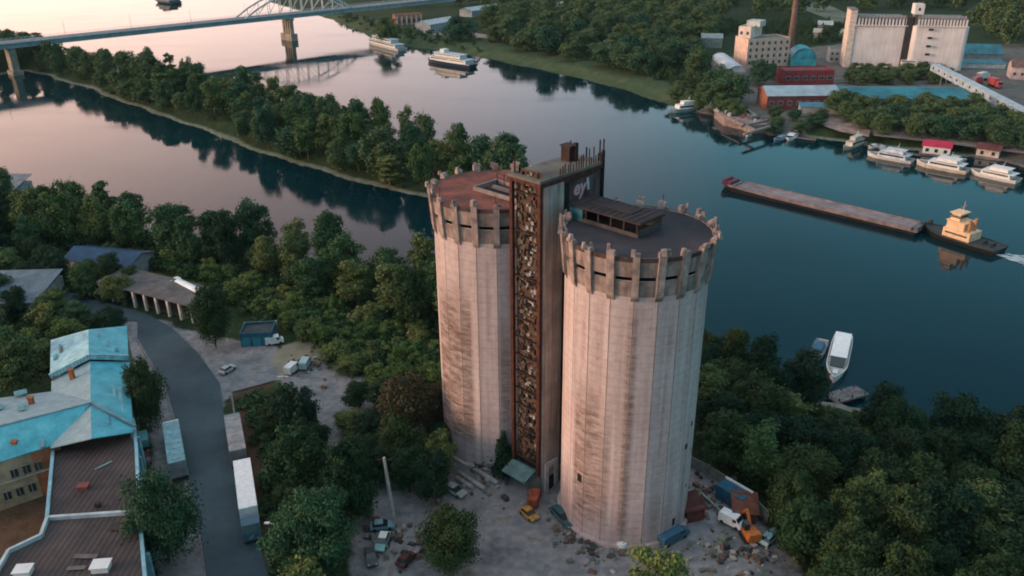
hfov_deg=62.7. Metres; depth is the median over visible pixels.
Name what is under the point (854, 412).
bush
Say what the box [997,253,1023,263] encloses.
wake foam
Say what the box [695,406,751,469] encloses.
tree
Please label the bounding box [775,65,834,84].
red warehouse
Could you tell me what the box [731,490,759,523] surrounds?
rusty shed
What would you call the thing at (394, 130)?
tree
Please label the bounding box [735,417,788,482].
tree
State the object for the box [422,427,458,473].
tree
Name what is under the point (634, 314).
grain silo
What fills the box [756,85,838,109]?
brick shed
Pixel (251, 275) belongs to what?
bush
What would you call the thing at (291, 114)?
tree
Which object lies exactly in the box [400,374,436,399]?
tree
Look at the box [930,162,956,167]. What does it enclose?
windows
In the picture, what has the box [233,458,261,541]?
articulated lorry
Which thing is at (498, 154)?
tree
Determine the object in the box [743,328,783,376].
tree
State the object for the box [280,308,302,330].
bush
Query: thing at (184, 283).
tank lorry
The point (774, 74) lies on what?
tree
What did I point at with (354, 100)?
tree
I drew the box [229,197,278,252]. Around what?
tree
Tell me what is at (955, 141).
promenade
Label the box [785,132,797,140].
motor boat
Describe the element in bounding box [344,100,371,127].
tree
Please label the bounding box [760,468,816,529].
tree
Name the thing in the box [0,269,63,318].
roadside roof
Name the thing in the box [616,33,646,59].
tree
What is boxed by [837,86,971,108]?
long shed
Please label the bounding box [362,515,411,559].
rubble heap
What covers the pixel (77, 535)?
workshop building
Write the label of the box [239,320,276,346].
garage
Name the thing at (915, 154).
dock
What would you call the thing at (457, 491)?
parked car
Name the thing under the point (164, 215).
tree
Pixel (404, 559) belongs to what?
parked car
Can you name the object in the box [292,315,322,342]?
bush
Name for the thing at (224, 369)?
parked car
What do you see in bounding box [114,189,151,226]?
tree
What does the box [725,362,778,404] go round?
tree
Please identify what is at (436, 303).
tree
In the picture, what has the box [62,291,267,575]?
road
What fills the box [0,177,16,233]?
tree
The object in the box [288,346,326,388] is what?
rubble heap
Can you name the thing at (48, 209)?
tree
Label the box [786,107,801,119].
bush
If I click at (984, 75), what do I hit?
box lorry
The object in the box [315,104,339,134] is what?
tree
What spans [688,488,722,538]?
rubble heap
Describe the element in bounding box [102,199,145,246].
tree
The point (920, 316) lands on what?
water
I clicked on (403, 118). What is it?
tree
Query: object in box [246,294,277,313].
bush
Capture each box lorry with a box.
[971,76,983,83]
[977,71,989,80]
[987,77,1002,87]
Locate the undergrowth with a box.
[0,12,1017,575]
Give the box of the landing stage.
[824,384,868,402]
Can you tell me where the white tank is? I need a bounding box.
[617,541,626,549]
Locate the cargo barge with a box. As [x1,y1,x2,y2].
[722,176,922,234]
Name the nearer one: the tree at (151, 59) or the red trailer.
the red trailer
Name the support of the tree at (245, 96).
on the ground
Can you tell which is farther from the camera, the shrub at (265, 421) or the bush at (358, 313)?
the bush at (358, 313)
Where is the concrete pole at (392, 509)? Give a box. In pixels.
[376,457,396,524]
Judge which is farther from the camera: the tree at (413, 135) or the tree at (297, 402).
the tree at (413, 135)
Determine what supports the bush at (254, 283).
on the ground
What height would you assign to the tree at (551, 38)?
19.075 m
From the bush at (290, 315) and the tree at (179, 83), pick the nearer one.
the bush at (290, 315)
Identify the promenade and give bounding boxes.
[874,130,1023,153]
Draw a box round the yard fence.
[690,456,768,522]
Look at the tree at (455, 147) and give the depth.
262.85 m
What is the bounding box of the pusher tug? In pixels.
[919,201,1008,255]
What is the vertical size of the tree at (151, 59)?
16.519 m
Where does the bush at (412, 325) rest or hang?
on the ground
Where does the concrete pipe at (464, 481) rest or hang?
on the ground
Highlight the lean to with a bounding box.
[798,102,837,113]
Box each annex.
[900,59,917,65]
[961,59,1005,68]
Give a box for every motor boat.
[696,102,714,116]
[773,134,787,141]
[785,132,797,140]
[810,337,828,358]
[843,130,866,149]
[868,143,878,148]
[878,144,885,149]
[947,154,966,161]
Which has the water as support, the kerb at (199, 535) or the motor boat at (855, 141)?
the motor boat at (855, 141)
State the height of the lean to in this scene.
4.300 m
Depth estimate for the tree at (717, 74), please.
378.81 m
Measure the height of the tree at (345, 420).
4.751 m
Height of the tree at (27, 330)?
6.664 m
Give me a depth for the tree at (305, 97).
318.58 m
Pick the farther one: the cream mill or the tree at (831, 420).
the cream mill
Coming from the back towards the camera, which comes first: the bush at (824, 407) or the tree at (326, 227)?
the tree at (326, 227)
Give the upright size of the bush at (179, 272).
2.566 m
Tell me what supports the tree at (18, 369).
on the ground
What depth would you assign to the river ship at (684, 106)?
366.77 m
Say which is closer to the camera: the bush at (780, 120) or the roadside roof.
the roadside roof
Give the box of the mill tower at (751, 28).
[736,19,765,61]
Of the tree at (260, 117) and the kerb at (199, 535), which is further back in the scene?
the tree at (260, 117)
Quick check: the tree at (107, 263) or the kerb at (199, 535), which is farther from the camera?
the tree at (107, 263)
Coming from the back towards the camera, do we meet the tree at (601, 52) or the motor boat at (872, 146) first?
the tree at (601, 52)
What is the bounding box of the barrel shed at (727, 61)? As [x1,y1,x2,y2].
[711,53,745,78]
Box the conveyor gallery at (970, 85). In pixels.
[930,64,1023,111]
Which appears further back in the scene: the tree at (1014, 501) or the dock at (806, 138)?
the dock at (806, 138)
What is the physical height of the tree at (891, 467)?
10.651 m
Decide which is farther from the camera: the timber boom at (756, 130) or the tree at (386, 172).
the timber boom at (756, 130)
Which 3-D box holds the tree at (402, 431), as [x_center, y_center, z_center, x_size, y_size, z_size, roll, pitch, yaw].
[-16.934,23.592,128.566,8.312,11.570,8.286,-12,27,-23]
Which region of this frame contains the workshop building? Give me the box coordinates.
[0,417,155,575]
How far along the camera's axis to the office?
460.31 m
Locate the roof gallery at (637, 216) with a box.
[567,194,664,238]
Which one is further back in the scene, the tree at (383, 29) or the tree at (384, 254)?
the tree at (383, 29)
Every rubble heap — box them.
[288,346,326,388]
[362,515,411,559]
[376,525,444,573]
[440,469,527,509]
[546,518,588,544]
[553,529,630,574]
[677,526,770,575]
[688,470,763,519]
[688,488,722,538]
[715,520,797,575]
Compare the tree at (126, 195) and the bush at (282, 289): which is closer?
the bush at (282, 289)
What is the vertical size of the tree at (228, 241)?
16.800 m
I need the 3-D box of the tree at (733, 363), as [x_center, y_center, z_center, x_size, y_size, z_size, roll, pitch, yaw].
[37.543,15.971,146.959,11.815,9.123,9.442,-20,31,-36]
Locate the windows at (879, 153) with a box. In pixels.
[879,153,902,157]
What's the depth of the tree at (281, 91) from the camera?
337.29 m
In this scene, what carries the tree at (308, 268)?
on the ground
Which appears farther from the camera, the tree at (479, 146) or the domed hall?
the domed hall
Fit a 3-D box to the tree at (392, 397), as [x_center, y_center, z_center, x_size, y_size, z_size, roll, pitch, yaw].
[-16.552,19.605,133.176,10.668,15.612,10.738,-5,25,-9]
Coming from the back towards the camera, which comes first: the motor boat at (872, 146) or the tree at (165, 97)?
the tree at (165, 97)
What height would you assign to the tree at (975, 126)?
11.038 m
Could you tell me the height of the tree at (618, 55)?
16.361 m
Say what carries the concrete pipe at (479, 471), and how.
on the ground
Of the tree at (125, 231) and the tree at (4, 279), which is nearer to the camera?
the tree at (4, 279)
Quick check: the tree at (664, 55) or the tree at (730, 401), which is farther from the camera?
the tree at (664, 55)
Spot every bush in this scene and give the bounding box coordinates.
[102,241,118,246]
[154,247,179,262]
[165,262,185,276]
[174,268,191,278]
[196,262,223,280]
[198,256,216,270]
[220,263,238,278]
[222,278,252,304]
[238,269,263,284]
[242,282,260,298]
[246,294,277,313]
[258,286,273,293]
[265,299,292,315]
[274,283,295,297]
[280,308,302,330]
[282,290,312,309]
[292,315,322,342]
[296,306,321,319]
[307,323,333,344]
[313,296,327,306]
[317,341,334,361]
[320,337,352,361]
[322,294,345,312]
[322,308,343,323]
[325,319,341,331]
[333,350,365,374]
[336,324,361,341]
[346,306,375,326]
[351,317,382,340]
[353,337,377,349]
[356,346,380,365]
[361,300,383,314]
[361,360,391,384]
[374,336,399,351]
[376,320,406,337]
[385,360,415,377]
[386,345,409,363]
[396,335,428,358]
[404,318,429,339]
[405,328,428,344]
[407,349,428,368]
[416,361,441,386]
[422,339,439,353]
[765,124,783,133]
[766,105,784,117]
[769,116,785,125]
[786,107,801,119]
[791,119,809,132]
[803,112,824,119]
[806,115,827,126]
[813,403,833,418]
[816,108,829,118]
[847,409,866,423]
[862,425,878,437]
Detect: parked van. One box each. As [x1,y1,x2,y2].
[138,429,148,446]
[265,333,283,345]
[283,361,298,374]
[298,356,311,369]
[527,487,541,507]
[657,524,689,548]
[718,507,742,529]
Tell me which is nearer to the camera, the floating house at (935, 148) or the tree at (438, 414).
the tree at (438, 414)
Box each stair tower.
[839,7,858,66]
[899,3,925,65]
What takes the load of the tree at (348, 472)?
on the ground
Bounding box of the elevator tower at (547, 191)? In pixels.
[501,139,604,492]
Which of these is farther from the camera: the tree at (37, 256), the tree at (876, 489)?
the tree at (37, 256)
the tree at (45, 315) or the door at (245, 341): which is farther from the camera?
the tree at (45, 315)
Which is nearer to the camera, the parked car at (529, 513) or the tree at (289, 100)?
the parked car at (529, 513)
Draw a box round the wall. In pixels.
[700,492,720,511]
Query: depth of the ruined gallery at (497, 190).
119.96 m
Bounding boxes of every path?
[432,32,506,39]
[817,401,859,411]
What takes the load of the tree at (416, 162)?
on the ground
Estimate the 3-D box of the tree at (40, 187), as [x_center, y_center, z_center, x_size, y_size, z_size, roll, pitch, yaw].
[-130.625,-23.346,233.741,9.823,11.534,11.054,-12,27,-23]
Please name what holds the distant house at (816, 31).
on the ground
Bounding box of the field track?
[801,2,846,21]
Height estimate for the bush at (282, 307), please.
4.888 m
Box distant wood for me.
[0,0,1023,275]
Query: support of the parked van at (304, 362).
on the ground
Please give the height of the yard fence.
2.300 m
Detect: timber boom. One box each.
[723,115,755,129]
[739,119,768,126]
[743,125,770,135]
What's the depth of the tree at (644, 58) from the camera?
427.45 m
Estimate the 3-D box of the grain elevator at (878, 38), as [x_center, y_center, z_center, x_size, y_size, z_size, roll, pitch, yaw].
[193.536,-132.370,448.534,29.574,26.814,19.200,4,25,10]
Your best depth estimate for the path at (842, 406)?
146.94 m
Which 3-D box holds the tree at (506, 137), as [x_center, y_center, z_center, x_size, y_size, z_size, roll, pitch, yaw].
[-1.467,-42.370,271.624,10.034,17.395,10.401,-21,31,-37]
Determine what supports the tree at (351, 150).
on the ground
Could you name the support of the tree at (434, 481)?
on the ground
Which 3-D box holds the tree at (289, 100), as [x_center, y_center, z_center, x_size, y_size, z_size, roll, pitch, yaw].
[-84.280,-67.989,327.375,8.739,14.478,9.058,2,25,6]
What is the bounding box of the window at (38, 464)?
[32,460,44,471]
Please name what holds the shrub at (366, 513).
on the ground
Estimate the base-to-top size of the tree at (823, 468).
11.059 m
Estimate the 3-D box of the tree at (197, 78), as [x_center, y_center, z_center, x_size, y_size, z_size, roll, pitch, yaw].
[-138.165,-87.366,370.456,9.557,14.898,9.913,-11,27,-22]
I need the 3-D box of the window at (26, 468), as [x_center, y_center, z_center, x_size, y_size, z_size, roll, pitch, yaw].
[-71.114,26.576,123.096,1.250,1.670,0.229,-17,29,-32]
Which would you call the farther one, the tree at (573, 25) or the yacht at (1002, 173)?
the tree at (573, 25)
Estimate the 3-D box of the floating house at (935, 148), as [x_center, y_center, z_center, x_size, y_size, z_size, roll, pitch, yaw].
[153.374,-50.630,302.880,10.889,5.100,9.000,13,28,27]
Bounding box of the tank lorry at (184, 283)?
[170,277,198,291]
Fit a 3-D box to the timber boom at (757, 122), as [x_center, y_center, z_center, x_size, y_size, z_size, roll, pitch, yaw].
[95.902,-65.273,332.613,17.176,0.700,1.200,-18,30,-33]
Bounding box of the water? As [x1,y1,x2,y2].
[0,0,1023,435]
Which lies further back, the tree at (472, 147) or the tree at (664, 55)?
the tree at (664, 55)
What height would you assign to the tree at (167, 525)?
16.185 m
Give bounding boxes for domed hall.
[788,44,815,65]
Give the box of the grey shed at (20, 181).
[8,173,32,199]
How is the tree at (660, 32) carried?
on the ground
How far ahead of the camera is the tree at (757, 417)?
128.46 m
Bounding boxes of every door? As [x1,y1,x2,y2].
[169,461,187,477]
[230,449,246,465]
[241,337,250,346]
[252,337,261,345]
[549,474,553,488]
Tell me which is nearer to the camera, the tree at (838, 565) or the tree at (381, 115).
the tree at (838, 565)
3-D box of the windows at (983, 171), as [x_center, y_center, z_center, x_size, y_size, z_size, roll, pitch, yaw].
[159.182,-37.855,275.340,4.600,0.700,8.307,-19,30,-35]
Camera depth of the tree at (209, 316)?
163.02 m
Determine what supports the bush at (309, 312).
on the ground
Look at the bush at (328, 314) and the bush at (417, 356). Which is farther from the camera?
the bush at (328, 314)
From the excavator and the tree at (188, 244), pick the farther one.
the tree at (188, 244)
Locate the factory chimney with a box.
[788,0,798,49]
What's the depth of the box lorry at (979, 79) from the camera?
398.40 m
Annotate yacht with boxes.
[868,144,914,163]
[917,152,970,174]
[971,164,1022,183]
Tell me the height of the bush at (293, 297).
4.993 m
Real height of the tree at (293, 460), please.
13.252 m
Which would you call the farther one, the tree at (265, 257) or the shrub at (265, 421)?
the tree at (265, 257)
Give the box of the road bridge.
[0,0,455,75]
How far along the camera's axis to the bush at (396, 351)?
157.94 m
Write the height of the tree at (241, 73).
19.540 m
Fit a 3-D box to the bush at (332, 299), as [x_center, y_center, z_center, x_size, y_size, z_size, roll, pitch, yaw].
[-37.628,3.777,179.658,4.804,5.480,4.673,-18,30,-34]
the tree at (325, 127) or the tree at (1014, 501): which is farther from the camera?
the tree at (325, 127)
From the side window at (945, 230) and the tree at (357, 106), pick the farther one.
the tree at (357, 106)
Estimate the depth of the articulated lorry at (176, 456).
129.29 m
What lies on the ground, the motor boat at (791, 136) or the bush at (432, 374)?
the bush at (432, 374)
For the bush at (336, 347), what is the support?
on the ground
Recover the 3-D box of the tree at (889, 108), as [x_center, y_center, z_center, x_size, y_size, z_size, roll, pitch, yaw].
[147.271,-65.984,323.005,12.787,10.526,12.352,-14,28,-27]
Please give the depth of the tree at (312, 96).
334.30 m
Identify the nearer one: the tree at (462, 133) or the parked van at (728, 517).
the parked van at (728, 517)
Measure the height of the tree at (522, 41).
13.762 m
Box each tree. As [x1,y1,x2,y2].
[0,166,14,193]
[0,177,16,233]
[0,195,13,233]
[0,233,18,251]
[0,246,22,269]
[0,273,16,285]
[0,284,27,316]
[0,308,8,319]
[0,315,13,334]
[0,324,48,396]
[6,185,45,234]
[6,326,40,351]
[9,215,40,249]
[11,258,43,269]
[17,235,45,259]
[23,302,59,331]
[28,244,66,266]
[28,337,50,370]
[29,189,81,242]
[29,287,68,314]
[31,183,55,201]
[37,247,71,281]
[41,317,86,338]
[49,176,89,226]
[56,300,92,322]
[66,261,96,296]
[76,191,112,244]
[86,180,117,218]
[87,304,131,327]
[89,272,137,302]
[95,250,123,278]
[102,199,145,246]
[112,462,208,566]
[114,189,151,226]
[119,264,139,275]
[120,354,169,431]
[144,55,157,83]
[144,200,187,251]
[149,72,172,100]
[149,78,176,111]
[151,59,166,82]
[163,201,196,232]
[164,67,188,92]
[171,214,203,262]
[180,281,232,348]
[182,75,202,116]
[184,60,209,91]
[185,63,208,91]
[188,73,207,98]
[195,208,232,249]
[198,75,227,116]
[208,210,246,264]
[213,79,251,104]
[221,78,252,115]
[229,99,248,118]
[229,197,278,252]
[231,109,252,140]
[232,63,253,100]
[234,90,253,117]
[247,71,264,97]
[248,96,271,109]
[249,109,264,135]
[249,235,282,274]
[250,479,364,575]
[251,102,280,148]
[256,412,329,488]
[262,440,275,462]
[263,92,279,110]
[263,380,288,402]
[263,508,302,530]
[264,75,281,99]
[266,382,323,431]
[269,476,310,509]
[269,534,299,562]
[271,125,308,155]
[272,82,301,104]
[273,102,291,129]
[277,100,317,128]
[277,230,309,282]
[278,553,315,574]
[279,216,311,263]
[284,97,298,124]
[288,117,320,160]
[288,254,332,297]
[292,93,318,122]
[295,421,332,450]
[299,92,316,104]
[308,207,348,266]
[309,113,340,155]
[311,93,338,118]
[312,462,330,487]
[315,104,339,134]
[316,231,366,280]
[316,430,380,521]
[322,565,348,575]
[325,139,351,170]
[326,101,343,126]
[332,110,374,146]
[332,407,362,438]
[333,257,377,305]
[340,380,370,410]
[342,140,373,170]
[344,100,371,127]
[346,96,368,113]
[346,432,379,458]
[353,408,385,436]
[355,118,372,139]
[357,125,400,175]
[363,374,400,411]
[364,244,408,286]
[365,446,392,484]
[367,96,393,129]
[370,16,400,39]
[370,121,399,144]
[372,261,400,317]
[373,154,407,185]
[373,369,436,440]
[373,424,384,449]
[375,408,427,465]
[387,443,423,492]
[388,258,433,322]
[396,103,413,140]
[397,122,425,171]
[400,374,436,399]
[402,140,439,190]
[405,109,437,146]
[406,231,435,284]
[410,500,484,575]
[412,444,455,505]
[419,258,437,311]
[421,380,443,432]
[421,419,451,443]
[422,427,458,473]
[424,139,445,170]
[428,287,437,310]
[434,129,469,173]
[439,15,478,39]
[446,122,468,151]
[447,154,470,175]
[465,134,493,171]
[465,140,488,155]
[471,456,489,471]
[476,136,513,169]
[488,430,517,479]
[495,131,524,149]
[498,14,522,41]
[504,139,532,168]
[508,27,537,50]
[527,19,552,45]
[533,23,563,54]
[563,19,589,37]
[563,29,594,51]
[569,27,598,43]
[587,39,615,55]
[589,44,623,66]
[609,41,637,70]
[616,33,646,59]
[623,45,657,73]
[624,540,693,575]
[625,10,651,29]
[652,26,676,45]
[653,45,675,70]
[656,40,692,60]
[658,37,680,66]
[683,46,710,82]
[684,42,713,71]
[694,390,746,433]
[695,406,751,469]
[696,362,730,417]
[700,63,733,86]
[700,339,722,387]
[701,356,750,389]
[702,328,722,358]
[710,70,753,98]
[714,325,750,368]
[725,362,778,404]
[725,367,799,426]
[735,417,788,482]
[741,408,788,451]
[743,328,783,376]
[747,59,776,84]
[749,354,789,390]
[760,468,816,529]
[763,385,819,423]
[764,491,839,558]
[766,63,776,77]
[766,440,849,502]
[775,411,836,459]
[781,346,837,410]
[798,550,862,575]
[811,515,886,571]
[816,408,866,442]
[821,479,885,541]
[827,422,880,484]
[833,561,897,575]
[842,467,897,534]
[845,445,912,499]
[857,380,906,432]
[864,479,945,558]
[868,395,929,454]
[870,420,924,485]
[872,535,937,575]
[882,103,910,128]
[893,404,932,431]
[897,450,957,509]
[905,534,968,575]
[914,475,985,556]
[915,425,964,471]
[924,387,1003,454]
[926,114,956,138]
[939,564,982,575]
[942,477,1020,543]
[945,106,972,130]
[946,427,1000,477]
[946,459,1001,507]
[950,112,995,140]
[963,523,1023,571]
[967,549,1022,575]
[969,106,1005,121]
[982,117,1018,146]
[982,483,1023,550]
[986,417,1023,488]
[987,402,1023,464]
[995,468,1023,496]
[1014,125,1023,148]
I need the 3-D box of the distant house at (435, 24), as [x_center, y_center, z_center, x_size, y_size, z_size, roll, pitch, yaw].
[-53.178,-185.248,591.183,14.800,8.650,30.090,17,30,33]
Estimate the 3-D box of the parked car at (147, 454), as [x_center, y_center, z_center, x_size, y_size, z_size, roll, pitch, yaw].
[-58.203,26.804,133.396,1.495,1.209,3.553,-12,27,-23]
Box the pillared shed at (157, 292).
[96,266,220,323]
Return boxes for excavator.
[738,508,761,545]
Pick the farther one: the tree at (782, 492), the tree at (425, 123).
the tree at (425, 123)
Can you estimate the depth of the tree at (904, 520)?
107.44 m
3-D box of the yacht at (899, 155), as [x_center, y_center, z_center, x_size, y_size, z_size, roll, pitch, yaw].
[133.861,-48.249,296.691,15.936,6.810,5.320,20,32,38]
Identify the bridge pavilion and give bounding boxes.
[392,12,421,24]
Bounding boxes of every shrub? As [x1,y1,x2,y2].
[259,397,279,431]
[276,552,326,575]
[350,497,374,519]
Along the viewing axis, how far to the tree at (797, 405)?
135.22 m
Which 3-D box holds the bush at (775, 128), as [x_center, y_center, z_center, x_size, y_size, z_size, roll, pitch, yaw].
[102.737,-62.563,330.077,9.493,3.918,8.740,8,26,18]
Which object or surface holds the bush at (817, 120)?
on the ground
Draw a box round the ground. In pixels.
[0,0,1023,575]
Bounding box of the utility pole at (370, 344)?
[366,342,374,373]
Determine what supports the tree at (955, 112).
on the ground
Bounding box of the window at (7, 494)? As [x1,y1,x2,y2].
[1,490,13,502]
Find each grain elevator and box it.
[850,14,906,67]
[907,14,968,70]
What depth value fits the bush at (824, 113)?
339.55 m
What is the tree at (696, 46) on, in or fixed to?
on the ground
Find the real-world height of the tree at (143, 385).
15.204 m
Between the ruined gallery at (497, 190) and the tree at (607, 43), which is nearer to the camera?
the ruined gallery at (497, 190)
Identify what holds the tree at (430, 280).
on the ground
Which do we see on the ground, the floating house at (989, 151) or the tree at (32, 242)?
the tree at (32, 242)
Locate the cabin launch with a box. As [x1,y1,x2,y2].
[826,331,852,382]
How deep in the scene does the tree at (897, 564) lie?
99.31 m
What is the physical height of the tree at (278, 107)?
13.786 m
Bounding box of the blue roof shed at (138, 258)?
[64,245,154,273]
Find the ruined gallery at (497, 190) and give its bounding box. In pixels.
[473,173,515,202]
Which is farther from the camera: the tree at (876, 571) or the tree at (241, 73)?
the tree at (241, 73)
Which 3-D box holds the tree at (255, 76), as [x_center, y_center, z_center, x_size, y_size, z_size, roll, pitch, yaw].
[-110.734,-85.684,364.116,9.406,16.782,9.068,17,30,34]
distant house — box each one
[415,16,450,33]
[460,4,496,17]
[813,28,822,37]
[817,20,833,27]
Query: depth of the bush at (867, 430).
136.24 m
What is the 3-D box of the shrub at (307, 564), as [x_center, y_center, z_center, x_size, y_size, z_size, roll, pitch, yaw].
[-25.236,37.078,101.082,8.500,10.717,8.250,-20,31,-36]
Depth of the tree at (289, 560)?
104.79 m
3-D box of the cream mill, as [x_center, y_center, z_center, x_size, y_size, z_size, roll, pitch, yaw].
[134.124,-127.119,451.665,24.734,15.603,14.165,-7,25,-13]
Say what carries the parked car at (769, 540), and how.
on the ground
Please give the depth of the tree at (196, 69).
375.71 m
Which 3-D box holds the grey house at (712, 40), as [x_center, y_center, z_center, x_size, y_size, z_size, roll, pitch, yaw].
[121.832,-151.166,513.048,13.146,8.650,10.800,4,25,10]
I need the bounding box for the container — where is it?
[715,476,753,507]
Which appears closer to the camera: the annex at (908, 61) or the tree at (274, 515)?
the tree at (274, 515)
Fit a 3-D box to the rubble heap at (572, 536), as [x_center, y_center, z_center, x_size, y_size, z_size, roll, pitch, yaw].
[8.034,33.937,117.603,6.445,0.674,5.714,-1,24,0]
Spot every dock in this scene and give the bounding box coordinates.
[795,135,816,140]
[863,143,921,156]
[1000,156,1023,167]
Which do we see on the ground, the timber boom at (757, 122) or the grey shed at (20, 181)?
the grey shed at (20, 181)
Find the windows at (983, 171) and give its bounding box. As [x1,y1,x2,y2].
[983,171,1007,177]
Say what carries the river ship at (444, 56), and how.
on the water
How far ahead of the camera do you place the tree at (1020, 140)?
295.00 m
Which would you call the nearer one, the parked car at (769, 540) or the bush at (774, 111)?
the parked car at (769, 540)
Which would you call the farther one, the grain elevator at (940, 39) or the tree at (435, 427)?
the grain elevator at (940, 39)
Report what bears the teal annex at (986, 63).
on the ground
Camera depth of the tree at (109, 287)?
184.31 m
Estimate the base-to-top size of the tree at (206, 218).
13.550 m
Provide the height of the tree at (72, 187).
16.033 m
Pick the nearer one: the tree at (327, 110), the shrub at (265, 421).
the shrub at (265, 421)
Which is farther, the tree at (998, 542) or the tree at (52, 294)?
the tree at (52, 294)
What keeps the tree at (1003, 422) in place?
on the ground
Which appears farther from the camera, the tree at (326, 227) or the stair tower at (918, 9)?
the stair tower at (918, 9)
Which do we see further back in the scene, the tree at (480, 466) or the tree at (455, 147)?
the tree at (455, 147)
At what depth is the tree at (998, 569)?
98.64 m
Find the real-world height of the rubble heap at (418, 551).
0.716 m
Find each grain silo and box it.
[425,161,531,473]
[557,194,722,550]
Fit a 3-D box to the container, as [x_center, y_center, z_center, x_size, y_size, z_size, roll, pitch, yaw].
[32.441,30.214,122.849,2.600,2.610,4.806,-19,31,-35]
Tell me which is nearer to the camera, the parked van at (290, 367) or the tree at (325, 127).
the parked van at (290, 367)
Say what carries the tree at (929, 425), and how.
on the ground
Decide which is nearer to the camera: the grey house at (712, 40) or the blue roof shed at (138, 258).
the blue roof shed at (138, 258)
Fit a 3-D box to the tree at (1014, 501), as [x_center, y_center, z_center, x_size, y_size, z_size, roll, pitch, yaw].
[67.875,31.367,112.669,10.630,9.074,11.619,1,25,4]
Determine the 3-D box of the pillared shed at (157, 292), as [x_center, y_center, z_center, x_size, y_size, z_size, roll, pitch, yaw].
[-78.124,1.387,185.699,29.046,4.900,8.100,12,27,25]
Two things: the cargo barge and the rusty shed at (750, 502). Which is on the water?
the cargo barge
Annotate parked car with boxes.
[144,450,151,463]
[218,364,236,374]
[364,546,377,566]
[370,518,393,531]
[375,531,390,551]
[395,549,416,568]
[444,482,467,498]
[519,505,539,521]
[549,504,572,528]
[758,528,780,546]
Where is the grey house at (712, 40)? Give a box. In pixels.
[701,33,722,47]
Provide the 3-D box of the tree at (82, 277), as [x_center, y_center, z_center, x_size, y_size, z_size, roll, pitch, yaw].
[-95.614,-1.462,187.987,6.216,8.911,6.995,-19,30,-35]
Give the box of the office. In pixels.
[826,47,841,62]
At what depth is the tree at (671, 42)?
446.75 m
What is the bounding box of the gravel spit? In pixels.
[821,117,869,136]
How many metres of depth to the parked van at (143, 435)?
136.58 m
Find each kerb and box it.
[137,339,205,575]
[230,379,275,575]
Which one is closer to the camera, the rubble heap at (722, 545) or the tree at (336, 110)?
the rubble heap at (722, 545)
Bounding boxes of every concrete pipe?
[455,475,473,489]
[457,470,486,490]
[469,464,494,478]
[483,471,498,484]
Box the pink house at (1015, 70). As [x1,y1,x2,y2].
[1006,58,1023,79]
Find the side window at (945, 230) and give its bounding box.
[945,230,966,238]
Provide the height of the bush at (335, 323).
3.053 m
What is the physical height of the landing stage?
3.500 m
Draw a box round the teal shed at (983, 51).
[963,43,1003,59]
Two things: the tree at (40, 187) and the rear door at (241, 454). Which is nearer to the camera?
the rear door at (241, 454)
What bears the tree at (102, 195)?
on the ground
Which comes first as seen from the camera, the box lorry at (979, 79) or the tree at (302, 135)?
the tree at (302, 135)
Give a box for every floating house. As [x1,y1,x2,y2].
[918,139,953,156]
[973,142,1003,160]
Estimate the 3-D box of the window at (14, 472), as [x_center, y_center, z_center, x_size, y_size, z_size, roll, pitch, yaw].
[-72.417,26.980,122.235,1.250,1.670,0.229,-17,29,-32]
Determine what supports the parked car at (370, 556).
on the ground
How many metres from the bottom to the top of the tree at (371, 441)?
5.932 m
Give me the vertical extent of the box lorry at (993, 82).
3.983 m
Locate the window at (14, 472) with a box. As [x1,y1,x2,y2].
[8,467,20,479]
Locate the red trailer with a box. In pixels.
[685,490,708,523]
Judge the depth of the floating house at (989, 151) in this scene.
296.88 m
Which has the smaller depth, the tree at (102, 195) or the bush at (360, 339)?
the bush at (360, 339)
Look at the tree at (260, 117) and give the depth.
309.06 m
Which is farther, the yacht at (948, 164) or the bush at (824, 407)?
the yacht at (948, 164)
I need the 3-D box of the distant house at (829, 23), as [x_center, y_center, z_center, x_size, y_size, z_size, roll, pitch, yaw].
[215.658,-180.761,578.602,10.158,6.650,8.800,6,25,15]
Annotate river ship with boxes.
[155,0,181,3]
[368,33,406,50]
[428,48,477,68]
[669,97,701,112]
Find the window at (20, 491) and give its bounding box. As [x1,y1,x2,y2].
[14,486,25,497]
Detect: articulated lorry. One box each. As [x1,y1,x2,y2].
[162,419,188,480]
[224,412,247,468]
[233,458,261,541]
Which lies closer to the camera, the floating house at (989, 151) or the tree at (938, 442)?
the tree at (938, 442)
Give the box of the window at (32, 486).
[26,481,37,493]
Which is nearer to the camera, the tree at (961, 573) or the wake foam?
the tree at (961, 573)
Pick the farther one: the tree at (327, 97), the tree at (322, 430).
the tree at (327, 97)
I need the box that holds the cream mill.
[733,34,790,68]
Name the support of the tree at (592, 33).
on the ground
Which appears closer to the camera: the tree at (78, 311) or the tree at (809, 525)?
the tree at (809, 525)
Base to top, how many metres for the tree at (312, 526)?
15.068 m
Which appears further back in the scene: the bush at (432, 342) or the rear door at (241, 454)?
the bush at (432, 342)
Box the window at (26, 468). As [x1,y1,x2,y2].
[21,463,32,475]
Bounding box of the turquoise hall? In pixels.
[0,326,138,510]
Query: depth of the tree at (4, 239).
207.86 m
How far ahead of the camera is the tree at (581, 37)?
486.64 m

